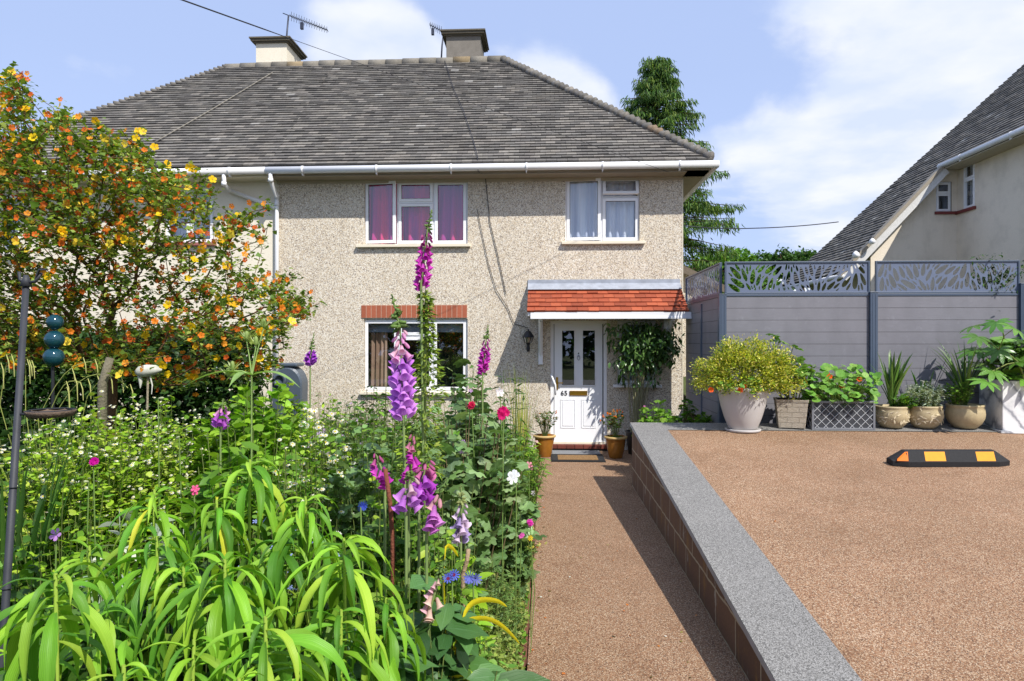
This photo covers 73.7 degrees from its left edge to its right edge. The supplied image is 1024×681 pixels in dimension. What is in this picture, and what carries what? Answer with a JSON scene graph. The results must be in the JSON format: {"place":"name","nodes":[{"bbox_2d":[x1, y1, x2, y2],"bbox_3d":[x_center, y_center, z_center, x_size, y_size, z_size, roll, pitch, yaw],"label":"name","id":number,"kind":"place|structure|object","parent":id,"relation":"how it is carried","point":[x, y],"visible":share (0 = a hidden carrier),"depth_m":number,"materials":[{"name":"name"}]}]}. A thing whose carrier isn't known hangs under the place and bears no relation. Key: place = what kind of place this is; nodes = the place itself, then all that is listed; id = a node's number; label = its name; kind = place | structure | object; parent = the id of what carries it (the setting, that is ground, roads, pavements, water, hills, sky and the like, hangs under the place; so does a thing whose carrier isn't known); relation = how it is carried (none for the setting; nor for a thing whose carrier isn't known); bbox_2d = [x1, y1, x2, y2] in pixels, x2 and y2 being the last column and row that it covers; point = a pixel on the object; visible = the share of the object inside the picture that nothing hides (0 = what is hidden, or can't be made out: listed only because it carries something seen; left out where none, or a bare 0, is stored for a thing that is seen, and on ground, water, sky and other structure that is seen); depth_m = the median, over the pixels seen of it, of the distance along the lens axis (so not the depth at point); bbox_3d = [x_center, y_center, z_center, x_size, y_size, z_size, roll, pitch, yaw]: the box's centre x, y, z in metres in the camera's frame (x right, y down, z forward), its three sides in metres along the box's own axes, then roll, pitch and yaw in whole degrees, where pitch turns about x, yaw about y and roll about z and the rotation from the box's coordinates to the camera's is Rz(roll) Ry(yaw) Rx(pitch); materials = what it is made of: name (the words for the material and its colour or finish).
{"place":"outdoors","nodes":[
{"label":"outdoors","id":0,"kind":"place"},
{"bbox_2d":[234,485,342,627],"bbox_3d":[-0.866,1.157,2.642,0.496,1.208,0.615,0,0,3],"label":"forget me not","id":1,"kind":"object","parent":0,"point":[291,587],"visible":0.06,"depth_m":2.56,"materials":[{"name":"green plant"}]},
{"bbox_2d":[358,448,426,589],"bbox_3d":[-0.494,1.114,2.906,0.341,1.292,0.363,0,0,3],"label":"mint patch","id":2,"kind":"object","parent":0,"point":[370,499],"visible":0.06,"depth_m":2.87,"materials":[{"name":"green plant"}]},
{"bbox_2d":[0,0,1023,290],"label":"sky","id":3,"kind":"structure","parent":0,"point":[812,109],"materials":[{"name":"blue"}]},
{"bbox_2d":[617,450,631,483],"bbox_3d":[2.257,1.776,11.142,1.290,0.001,5.520,0,0,3],"label":"side passage","id":4,"kind":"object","parent":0,"point":[625,461],"visible":0.2,"depth_m":9.86,"materials":[{"name":"concrete"}]},
{"bbox_2d":[625,430,631,454],"bbox_3d":[1.956,1.600,10.717,0.360,0.360,0.360,0,0,3],"label":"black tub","id":5,"kind":"object","parent":4,"relation":"on","point":[629,439],"visible":0.21,"depth_m":10.64,"materials":[{"name":"plastic"}]},
{"bbox_2d":[603,319,684,431],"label":"tall shrub","id":6,"kind":"object","parent":5,"relation":"in","point":[644,351],"visible":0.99,"depth_m":10.66,"materials":[{"name":"green plant"}]},
{"bbox_2d":[527,451,747,680],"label":"path","id":7,"kind":"structure","parent":0,"point":[584,621],"depth_m":4.75,"materials":[{"name":"brown gravel"}]},
{"bbox_2d":[683,379,685,395],"bbox_3d":[31.676,0.905,9.880,57.700,0.250,5.140,0,0,3],"label":"neighbour garden","id":8,"kind":"object","parent":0,"point":[684,386],"depth_m":12.46,"materials":[{"name":"green plant"}]},
{"bbox_2d":[699,304,702,415],"bbox_3d":[2.727,0.332,9.707,0.100,1.697,0.100,0,0,3],"label":"fence post","id":9,"kind":"object","parent":8,"relation":"on","point":[701,322],"visible":0.29,"depth_m":9.66,"materials":[{"name":"metal"}]},
{"bbox_2d":[685,262,721,422],"bbox_3d":[2.709,0.051,9.748,0.040,2.092,2.130,0,0,3],"label":"garden fence","id":10,"kind":"object","parent":9,"relation":"attached to","point":[708,302],"visible":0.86,"depth_m":9.59,"materials":[{"name":"grey plastic"}]},
{"bbox_2d":[525,430,949,670],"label":"ground","id":11,"kind":"structure","parent":0,"point":[761,430],"depth_m":13.73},
{"bbox_2d":[0,325,283,473],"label":"hedge","id":12,"kind":"object","parent":11,"relation":"on","point":[202,402],"visible":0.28,"depth_m":8.55,"materials":[{"name":"green plant"}]},
{"bbox_2d":[0,36,350,423],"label":"neighbour house","id":13,"kind":"structure","parent":11,"relation":"on","point":[232,144],"depth_m":11.91,"materials":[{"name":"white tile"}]},
{"bbox_2d":[159,188,216,245],"bbox_3d":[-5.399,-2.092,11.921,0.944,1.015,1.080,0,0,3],"label":"window","id":14,"kind":"structure","parent":13,"relation":"in","point":[180,231],"depth_m":11.51,"materials":[{"name":"white plastic"}]},
{"bbox_2d":[264,28,723,450],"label":"house","id":15,"kind":"structure","parent":11,"relation":"on","point":[588,238],"depth_m":11.25,"materials":[{"name":"beige paint"}]},
{"bbox_2d":[356,181,470,247],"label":"window","id":16,"kind":"structure","parent":15,"relation":"in","point":[396,214],"depth_m":11.45,"materials":[{"name":"white plastic"}]},
{"bbox_2d":[359,319,467,394],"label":"window","id":17,"kind":"structure","parent":15,"relation":"in","point":[452,334],"depth_m":11.53,"materials":[{"name":"white plastic"}]},
{"bbox_2d":[550,320,606,443],"bbox_3d":[1.100,0.680,11.387,0.962,2.200,0.575,0,0,3],"label":"front door","id":18,"kind":"structure","parent":15,"relation":"in","point":[578,349],"depth_m":11.19,"materials":[{"name":"white plastic"}]},
{"bbox_2d":[561,178,644,244],"bbox_3d":[1.485,-2.108,11.196,1.347,1.089,0.311,0,0,3],"label":"window","id":19,"kind":"structure","parent":15,"relation":"in","point":[598,211],"depth_m":11.28,"materials":[{"name":"white plastic"}]},
{"bbox_2d":[619,56,746,293],"bbox_3d":[5.429,-4.030,23.813,7.969,11.626,8.885,0,0,31],"label":"conifer tree","id":20,"kind":"object","parent":11,"relation":"on","point":[656,90],"visible":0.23,"depth_m":23.25,"materials":[{"name":"green plant"}]},
{"bbox_2d":[630,423,774,680],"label":"retaining wall","id":21,"kind":"structure","parent":11,"relation":"on","point":[655,497],"depth_m":4.90,"materials":[{"name":"brick"}]},
{"bbox_2d":[630,422,996,680],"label":"driveway border","id":22,"kind":"object","parent":21,"relation":"on","point":[790,638],"visible":1,"depth_m":4.23,"materials":[{"name":"concrete"}]},
{"bbox_2d":[718,385,767,433],"bbox_3d":[2.704,0.801,7.996,0.576,0.530,0.576,0,0,3],"label":"white pot","id":23,"kind":"object","parent":22,"relation":"on","point":[742,412],"visible":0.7,"depth_m":7.80,"materials":[{"name":"ceramic"}]},
{"bbox_2d":[689,330,809,399],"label":"golden shrub","id":24,"kind":"object","parent":23,"relation":"in","point":[747,358],"visible":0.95,"depth_m":7.88,"materials":[{"name":"yellow plant"}]},
{"bbox_2d":[773,397,808,428],"bbox_3d":[3.325,0.861,8.146,0.366,0.335,0.366,0,0,17],"label":"square pot","id":25,"kind":"object","parent":22,"relation":"on","point":[791,413],"visible":0.91,"depth_m":8.00,"materials":[{"name":"stone"}]},
{"bbox_2d":[764,333,832,399],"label":"broad leaved shrub","id":26,"kind":"object","parent":25,"relation":"in","point":[806,370],"visible":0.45,"depth_m":8.09,"materials":[{"name":"green plant"}]},
{"bbox_2d":[806,400,874,429],"bbox_3d":[3.871,0.875,8.125,0.724,0.340,0.352,0,0,3],"label":"trough planter","id":27,"kind":"object","parent":22,"relation":"on","point":[830,415],"visible":0.69,"depth_m":7.96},
{"bbox_2d":[800,363,882,403],"bbox_3d":[3.873,0.511,8.047,0.945,0.492,0.552,0,0,3],"label":"nasturtium","id":28,"kind":"object","parent":27,"relation":"on","point":[851,386],"visible":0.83,"depth_m":7.98,"materials":[{"name":"green plant"}]},
{"bbox_2d":[875,404,910,428],"bbox_3d":[4.495,0.900,8.077,0.387,0.259,0.385,0,0,3],"label":"round pot","id":29,"kind":"object","parent":22,"relation":"on","point":[887,416],"visible":0.94,"depth_m":7.94,"materials":[{"name":"ceramic"}]},
{"bbox_2d":[874,351,912,406],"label":"sword leaved plant","id":30,"kind":"object","parent":29,"relation":"on","point":[894,376],"visible":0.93,"depth_m":8.03,"materials":[{"name":"green plant"}]},
{"bbox_2d":[908,404,943,428],"bbox_3d":[4.872,0.897,8.057,0.390,0.264,0.396,0,0,3],"label":"round pot","id":31,"kind":"object","parent":22,"relation":"on","point":[925,417],"visible":0.88,"depth_m":7.91,"materials":[{"name":"ceramic"}]},
{"bbox_2d":[902,380,950,406],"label":"silver foliage plant","id":32,"kind":"object","parent":31,"relation":"in","point":[929,400],"visible":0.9,"depth_m":7.98,"materials":[{"name":"green plant"}]},
{"bbox_2d":[945,403,985,428],"bbox_3d":[5.334,0.889,8.037,0.408,0.280,0.408,0,0,3],"label":"round pot","id":33,"kind":"object","parent":22,"relation":"on","point":[970,416],"visible":0.96,"depth_m":7.89,"materials":[{"name":"ceramic"}]},
{"bbox_2d":[933,342,1000,404],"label":"arching iris","id":34,"kind":"object","parent":33,"relation":"on","point":[963,376],"visible":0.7,"depth_m":8.06,"materials":[{"name":"green plant"}]},
{"bbox_2d":[717,294,726,422],"bbox_3d":[2.654,0.296,8.625,0.100,1.767,0.100,0,0,3],"label":"fence post","id":35,"kind":"object","parent":11,"relation":"on","point":[722,314],"visible":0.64,"depth_m":8.58,"materials":[{"name":"metal"}]},
{"bbox_2d":[724,261,869,422],"bbox_3d":[3.580,0.051,8.584,1.785,2.092,0.040,0,0,3],"label":"garden fence","id":36,"kind":"object","parent":35,"relation":"attached to","point":[820,327],"visible":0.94,"depth_m":8.57,"materials":[{"name":"grey plastic"}]},
{"bbox_2d":[869,292,877,431],"bbox_3d":[4.506,0.286,8.533,0.100,1.787,0.100,0,0,3],"label":"fence post","id":37,"kind":"object","parent":11,"relation":"on","point":[873,330],"visible":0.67,"depth_m":8.49,"materials":[{"name":"metal"}]},
{"bbox_2d":[875,260,1019,423],"bbox_3d":[5.410,0.051,8.493,1.740,2.092,0.040,0,0,3],"label":"garden fence","id":38,"kind":"object","parent":37,"relation":"attached to","point":[918,323],"visible":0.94,"depth_m":8.49,"materials":[{"name":"grey plastic"}]},
{"bbox_2d":[668,430,1023,680],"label":"driveway","id":39,"kind":"structure","parent":0,"point":[867,534],"depth_m":4.76,"materials":[{"name":"brown gravel"}]},
{"bbox_2d":[886,449,1009,466],"bbox_3d":[4.179,1.118,6.545,1.120,0.140,0.200,0,6,0],"label":"wheel stop","id":40,"kind":"object","parent":39,"relation":"on","point":[947,458],"visible":1,"depth_m":6.47,"materials":[{"name":"black rubber"}]},
{"bbox_2d":[979,378,1023,433],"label":"marble planter","id":41,"kind":"object","parent":39,"relation":"on","point":[1004,408],"visible":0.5,"depth_m":7.79,"materials":[{"name":"stone"}]},
{"bbox_2d":[954,318,1023,391],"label":"fatsia shrub","id":42,"kind":"object","parent":41,"relation":"in","point":[1002,349],"visible":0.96,"depth_m":7.78,"materials":[{"name":"green plant"}]},
{"label":"flower bed soil","id":43,"kind":"structure","parent":0,"visible":0},
{"bbox_2d":[0,269,76,675],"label":"feeder pole","id":44,"kind":"object","parent":43,"relation":"on","point":[26,285],"visible":0.99,"depth_m":2.00,"materials":[{"name":"metal"}]},
{"bbox_2d":[0,543,99,667],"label":"green filler bush","id":45,"kind":"object","parent":43,"relation":"on","point":[29,570],"visible":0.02,"depth_m":2.37,"materials":[{"name":"green plant"}]},
{"bbox_2d":[0,417,101,639],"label":"day lily","id":46,"kind":"object","parent":43,"relation":"on","point":[47,525],"visible":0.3,"depth_m":3.06,"materials":[{"name":"green plant"}]},
{"bbox_2d":[42,314,64,464],"bbox_3d":[-2.886,0.798,4.300,0.121,1.923,0.120,0,0,3],"label":"glass ornament","id":47,"kind":"object","parent":43,"relation":"on","point":[53,356],"visible":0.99,"depth_m":4.27,"materials":[{"name":"blue glass"}]},
{"bbox_2d":[0,562,119,680],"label":"leafy perennial","id":48,"kind":"object","parent":43,"relation":"on","point":[23,653],"visible":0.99,"depth_m":1.40,"materials":[{"name":"green plant"}]},
{"bbox_2d":[0,354,132,526],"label":"weeping sedge","id":49,"kind":"object","parent":43,"relation":"on","point":[2,470],"visible":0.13,"depth_m":4.14,"materials":[{"name":"green plant"}]},
{"bbox_2d":[0,397,133,524],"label":"green filler bush","id":50,"kind":"object","parent":43,"relation":"on","point":[7,432],"visible":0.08,"depth_m":4.58,"materials":[{"name":"green plant"}]},
{"bbox_2d":[0,476,148,626],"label":"green filler bush","id":51,"kind":"object","parent":43,"relation":"on","point":[21,554],"visible":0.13,"depth_m":3.06,"materials":[{"name":"green plant"}]},
{"bbox_2d":[37,538,130,677],"bbox_3d":[-1.215,1.167,1.956,0.306,1.186,0.229,0,0,3],"label":"leafy perennial","id":52,"kind":"object","parent":43,"relation":"on","point":[98,554],"visible":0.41,"depth_m":1.94,"materials":[{"name":"green plant"}]},
{"bbox_2d":[0,599,190,680],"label":"green filler bush","id":53,"kind":"object","parent":43,"relation":"on","point":[66,671],"visible":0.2,"depth_m":1.85,"materials":[{"name":"green plant"}]},
{"bbox_2d":[0,390,197,592],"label":"white daisy bush","id":54,"kind":"object","parent":43,"relation":"on","point":[114,474],"visible":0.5,"depth_m":3.54,"materials":[{"name":"green plant"}]},
{"bbox_2d":[97,357,113,534],"bbox_3d":[-2.381,0.928,3.999,0.094,1.664,0.059,0,0,3],"label":"wooden post","id":55,"kind":"object","parent":43,"relation":"on","point":[102,383],"visible":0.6,"depth_m":3.98,"materials":[{"name":"wood"}]},
{"bbox_2d":[59,601,163,680],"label":"leafy perennial","id":56,"kind":"object","parent":43,"relation":"on","point":[101,668],"visible":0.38,"depth_m":1.66,"materials":[{"name":"green plant"}]},
{"bbox_2d":[87,636,162,680],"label":"leafy perennial","id":57,"kind":"object","parent":43,"relation":"on","point":[123,675],"visible":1,"depth_m":1.28,"materials":[{"name":"green plant"}]},
{"bbox_2d":[81,526,208,680],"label":"leafy perennial","id":58,"kind":"object","parent":43,"relation":"on","point":[138,587],"visible":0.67,"depth_m":1.75,"materials":[{"name":"green plant"}]},
{"bbox_2d":[93,486,204,680],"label":"leafy perennial","id":59,"kind":"object","parent":43,"relation":"on","point":[136,526],"visible":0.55,"depth_m":1.98,"materials":[{"name":"green plant"}]},
{"bbox_2d":[0,61,326,445],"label":"flowering shrub","id":60,"kind":"object","parent":43,"relation":"on","point":[75,202],"visible":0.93,"depth_m":4.88,"materials":[{"name":"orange plant"}]},
{"bbox_2d":[116,395,223,633],"bbox_3d":[-2.007,1.036,3.985,0.582,1.448,0.547,0,0,22],"label":"white daisy bush","id":61,"kind":"object","parent":43,"relation":"on","point":[164,419],"visible":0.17,"depth_m":3.92,"materials":[{"name":"green plant"}]},
{"bbox_2d":[76,531,263,680],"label":"green filler bush","id":62,"kind":"object","parent":43,"relation":"on","point":[204,564],"visible":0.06,"depth_m":2.15,"materials":[{"name":"green plant"}]},
{"bbox_2d":[125,563,227,680],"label":"leafy perennial","id":63,"kind":"object","parent":43,"relation":"on","point":[167,597],"visible":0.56,"depth_m":1.68,"materials":[{"name":"green plant"}]},
{"bbox_2d":[133,628,232,680],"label":"leafy perennial","id":64,"kind":"object","parent":43,"relation":"on","point":[189,675],"visible":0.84,"depth_m":1.48,"materials":[{"name":"green plant"}]},
{"bbox_2d":[171,496,256,640],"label":"leafy perennial","id":65,"kind":"object","parent":43,"relation":"on","point":[222,528],"visible":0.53,"depth_m":2.02,"materials":[{"name":"green plant"}]},
{"bbox_2d":[144,550,287,680],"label":"leafy perennial","id":66,"kind":"object","parent":43,"relation":"on","point":[233,606],"visible":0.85,"depth_m":1.57,"materials":[{"name":"green plant"}]},
{"bbox_2d":[148,414,318,624],"bbox_3d":[-1.187,1.042,3.027,0.743,1.438,0.751,0,0,3],"label":"bright shrub","id":67,"kind":"object","parent":43,"relation":"on","point":[208,481],"visible":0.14,"depth_m":2.92,"materials":[{"name":"green plant"}]},
{"bbox_2d":[184,318,298,498],"bbox_3d":[-1.375,0.347,3.453,0.552,0.926,0.369,0,0,-24],"label":"teasel","id":68,"kind":"object","parent":43,"relation":"on","point":[228,373],"visible":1,"depth_m":3.50,"materials":[{"name":"green plant"}]},
{"bbox_2d":[195,454,294,676],"bbox_3d":[-0.860,1.059,2.189,0.314,1.402,0.321,0,0,3],"label":"leafy perennial","id":69,"kind":"object","parent":43,"relation":"on","point":[263,483],"visible":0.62,"depth_m":2.11,"materials":[{"name":"green plant"}]},
{"bbox_2d":[178,377,320,536],"bbox_3d":[-1.563,0.994,4.093,0.897,1.535,0.874,0,0,3],"label":"bright shrub","id":70,"kind":"object","parent":43,"relation":"on","point":[266,422],"visible":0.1,"depth_m":4.02,"materials":[{"name":"green plant"}]},
{"bbox_2d":[190,606,350,680],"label":"leafy perennial","id":71,"kind":"object","parent":43,"relation":"on","point":[290,639],"visible":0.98,"depth_m":1.38,"materials":[{"name":"green plant"}]},
{"bbox_2d":[236,530,313,680],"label":"leafy perennial","id":72,"kind":"object","parent":43,"relation":"on","point":[291,561],"visible":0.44,"depth_m":1.85,"materials":[{"name":"green plant"}]},
{"bbox_2d":[272,363,307,423],"bbox_3d":[-3.506,1.066,10.766,0.480,1.427,0.380,0,0,3],"label":"hose reel","id":73,"kind":"object","parent":43,"relation":"on","point":[295,373],"visible":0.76,"depth_m":10.62,"materials":[{"name":"grey plastic"}]},
{"bbox_2d":[244,438,349,599],"bbox_3d":[-0.948,1.093,3.017,0.490,1.336,0.566,0,0,-14],"label":"feverfew","id":74,"kind":"object","parent":43,"relation":"on","point":[306,491],"visible":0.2,"depth_m":2.98,"materials":[{"name":"green plant"}]},
{"bbox_2d":[262,494,347,657],"bbox_3d":[-0.591,1.101,1.947,0.272,1.319,0.279,0,0,23],"label":"leafy perennial","id":75,"kind":"object","parent":43,"relation":"on","point":[304,538],"visible":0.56,"depth_m":1.92,"materials":[{"name":"green plant"}]},
{"bbox_2d":[275,404,356,524],"bbox_3d":[-1.113,1.059,3.902,0.506,1.404,0.542,0,0,30],"label":"feverfew","id":76,"kind":"object","parent":43,"relation":"on","point":[314,452],"visible":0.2,"depth_m":3.87,"materials":[{"name":"green plant"}]},
{"bbox_2d":[227,560,424,680],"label":"green filler bush","id":77,"kind":"object","parent":43,"relation":"on","point":[378,607],"visible":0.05,"depth_m":2.14,"materials":[{"name":"green plant"}]},
{"bbox_2d":[280,607,390,680],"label":"leafy perennial","id":78,"kind":"object","parent":43,"relation":"on","point":[377,671],"visible":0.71,"depth_m":1.60,"materials":[{"name":"green plant"}]},
{"bbox_2d":[273,531,408,680],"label":"leafy perennial","id":79,"kind":"object","parent":43,"relation":"on","point":[352,578],"visible":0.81,"depth_m":1.69,"materials":[{"name":"green plant"}]},
{"bbox_2d":[308,399,376,482],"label":"lilac flowered plant","id":80,"kind":"object","parent":43,"relation":"on","point":[348,424],"visible":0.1,"depth_m":5.20,"materials":[{"name":"green plant"}]},
{"bbox_2d":[323,401,405,524],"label":"green filler bush","id":81,"kind":"object","parent":43,"relation":"on","point":[355,431],"visible":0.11,"depth_m":3.94,"materials":[{"name":"green plant"}]},
{"bbox_2d":[320,433,440,600],"bbox_3d":[-0.647,1.095,3.171,0.558,1.332,0.545,0,0,44],"label":"mallow","id":82,"kind":"object","parent":43,"relation":"on","point":[348,483],"visible":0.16,"depth_m":3.12,"materials":[{"name":"green plant"}]},
{"bbox_2d":[370,443,393,596],"bbox_3d":[-0.460,1.060,2.395,0.085,1.399,0.066,0,0,3],"label":"foxglove","id":83,"kind":"object","parent":43,"relation":"on","point":[374,469],"visible":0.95,"depth_m":2.40,"materials":[{"name":"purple plant"}]},
{"bbox_2d":[342,596,426,680],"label":"leafy perennial","id":84,"kind":"object","parent":43,"relation":"on","point":[390,641],"visible":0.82,"depth_m":1.71,"materials":[{"name":"green plant"}]},
{"bbox_2d":[344,497,434,623],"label":"green filler bush","id":85,"kind":"object","parent":43,"relation":"on","point":[373,535],"visible":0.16,"depth_m":2.57,"materials":[{"name":"green plant"}]},
{"bbox_2d":[387,294,417,536],"bbox_3d":[-0.370,0.793,2.545,0.310,1.935,0.297,0,0,28],"label":"foxglove","id":86,"kind":"object","parent":43,"relation":"on","point":[403,390],"visible":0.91,"depth_m":2.53,"materials":[{"name":"purple plant"}]},
{"bbox_2d":[391,471,422,633],"bbox_3d":[-0.355,1.098,2.308,0.332,1.326,0.352,0,0,3],"label":"foxglove","id":87,"kind":"object","parent":43,"relation":"on","point":[411,496],"visible":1,"depth_m":2.27,"materials":[{"name":"purple plant"}]},
{"bbox_2d":[347,574,489,680],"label":"broad leaved plant","id":88,"kind":"object","parent":43,"relation":"on","point":[443,616],"visible":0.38,"depth_m":2.06,"materials":[{"name":"green plant"}]},
{"bbox_2d":[394,290,449,562],"bbox_3d":[-0.365,0.777,2.785,0.230,1.967,0.216,0,0,3],"label":"seed stem","id":89,"kind":"object","parent":43,"relation":"on","point":[427,325],"visible":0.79,"depth_m":2.77,"materials":[{"name":"green plant"}]},
{"bbox_2d":[406,451,437,611],"bbox_3d":[-0.343,1.071,2.306,0.329,1.378,0.326,0,0,-32],"label":"foxglove","id":90,"kind":"object","parent":43,"relation":"on","point":[425,477],"visible":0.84,"depth_m":2.35,"materials":[{"name":"purple plant"}]},
{"bbox_2d":[413,209,433,573],"bbox_3d":[-0.356,0.616,2.750,0.092,2.288,0.074,0,0,3],"label":"foxglove","id":91,"kind":"object","parent":43,"relation":"on","point":[421,271],"visible":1,"depth_m":2.75,"materials":[{"name":"purple plant"}]},
{"bbox_2d":[367,521,484,673],"bbox_3d":[-0.313,1.223,2.513,0.509,1.076,0.514,0,0,3],"label":"mint patch","id":92,"kind":"object","parent":43,"relation":"on","point":[466,591],"visible":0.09,"depth_m":2.47,"materials":[{"name":"green plant"}]},
{"bbox_2d":[377,470,476,613],"bbox_3d":[-0.349,1.137,2.683,0.415,1.248,0.439,0,0,15],"label":"green filler bush","id":93,"kind":"object","parent":43,"relation":"on","point":[414,554],"visible":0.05,"depth_m":2.65,"materials":[{"name":"green plant"}]},
{"bbox_2d":[422,477,450,617],"bbox_3d":[-0.319,1.106,2.240,0.367,1.310,0.320,0,0,-7],"label":"foxglove","id":94,"kind":"object","parent":43,"relation":"on","point":[433,521],"visible":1,"depth_m":2.23,"materials":[{"name":"purple plant"}]},
{"bbox_2d":[378,442,496,628],"bbox_3d":[-0.365,1.101,3.086,0.581,1.320,0.561,0,0,3],"label":"mallow","id":95,"kind":"object","parent":43,"relation":"on","point":[482,542],"visible":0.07,"depth_m":3.10,"materials":[{"name":"green plant"}]},
{"bbox_2d":[410,540,480,652],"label":"green filler bush","id":96,"kind":"object","parent":43,"relation":"on","point":[447,556],"visible":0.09,"depth_m":2.45,"materials":[{"name":"green plant"}]},
{"bbox_2d":[450,485,471,573],"bbox_3d":[-0.224,1.166,2.732,0.340,1.189,0.312,0,0,3],"label":"foxglove","id":97,"kind":"object","parent":43,"relation":"on","point":[461,534],"visible":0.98,"depth_m":2.69,"materials":[{"name":"purple plant"}]},
{"bbox_2d":[386,389,537,597],"bbox_3d":[-0.307,1.022,3.884,0.918,1.479,0.861,0,0,3],"label":"mallow","id":98,"kind":"object","parent":43,"relation":"on","point":[485,487],"visible":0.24,"depth_m":3.81,"materials":[{"name":"green plant"}]},
{"bbox_2d":[376,611,550,680],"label":"broad leaved plant","id":99,"kind":"object","parent":43,"relation":"on","point":[441,641],"visible":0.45,"depth_m":2.03,"materials":[{"name":"green plant"}]},
{"bbox_2d":[436,358,509,456],"bbox_3d":[-0.313,0.940,4.717,0.683,1.642,0.615,0,0,3],"label":"mallow","id":100,"kind":"object","parent":43,"relation":"on","point":[462,381],"visible":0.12,"depth_m":4.63,"materials":[{"name":"green plant"}]},
{"bbox_2d":[471,553,524,654],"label":"fennel like plant","id":101,"kind":"object","parent":43,"relation":"on","point":[501,592],"visible":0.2,"depth_m":3.36,"materials":[{"name":"green plant"}]},
{"bbox_2d":[462,425,546,614],"bbox_3d":[-0.097,1.137,4.111,0.560,1.249,0.566,0,0,24],"label":"mallow","id":102,"kind":"object","parent":43,"relation":"on","point":[527,509],"visible":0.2,"depth_m":4.04,"materials":[{"name":"green plant"}]},
{"bbox_2d":[490,370,535,490],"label":"leafy plant","id":103,"kind":"object","parent":43,"relation":"on","point":[510,424],"visible":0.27,"depth_m":5.36,"materials":[{"name":"green plant"}]},
{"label":"neighbour lawn","id":104,"kind":"structure","parent":0,"visible":0},
{"bbox_2d":[782,64,1023,291],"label":"neighbouring house","id":105,"kind":"structure","parent":104,"relation":"on","point":[956,192],"depth_m":17.41,"materials":[{"name":"white paint"}]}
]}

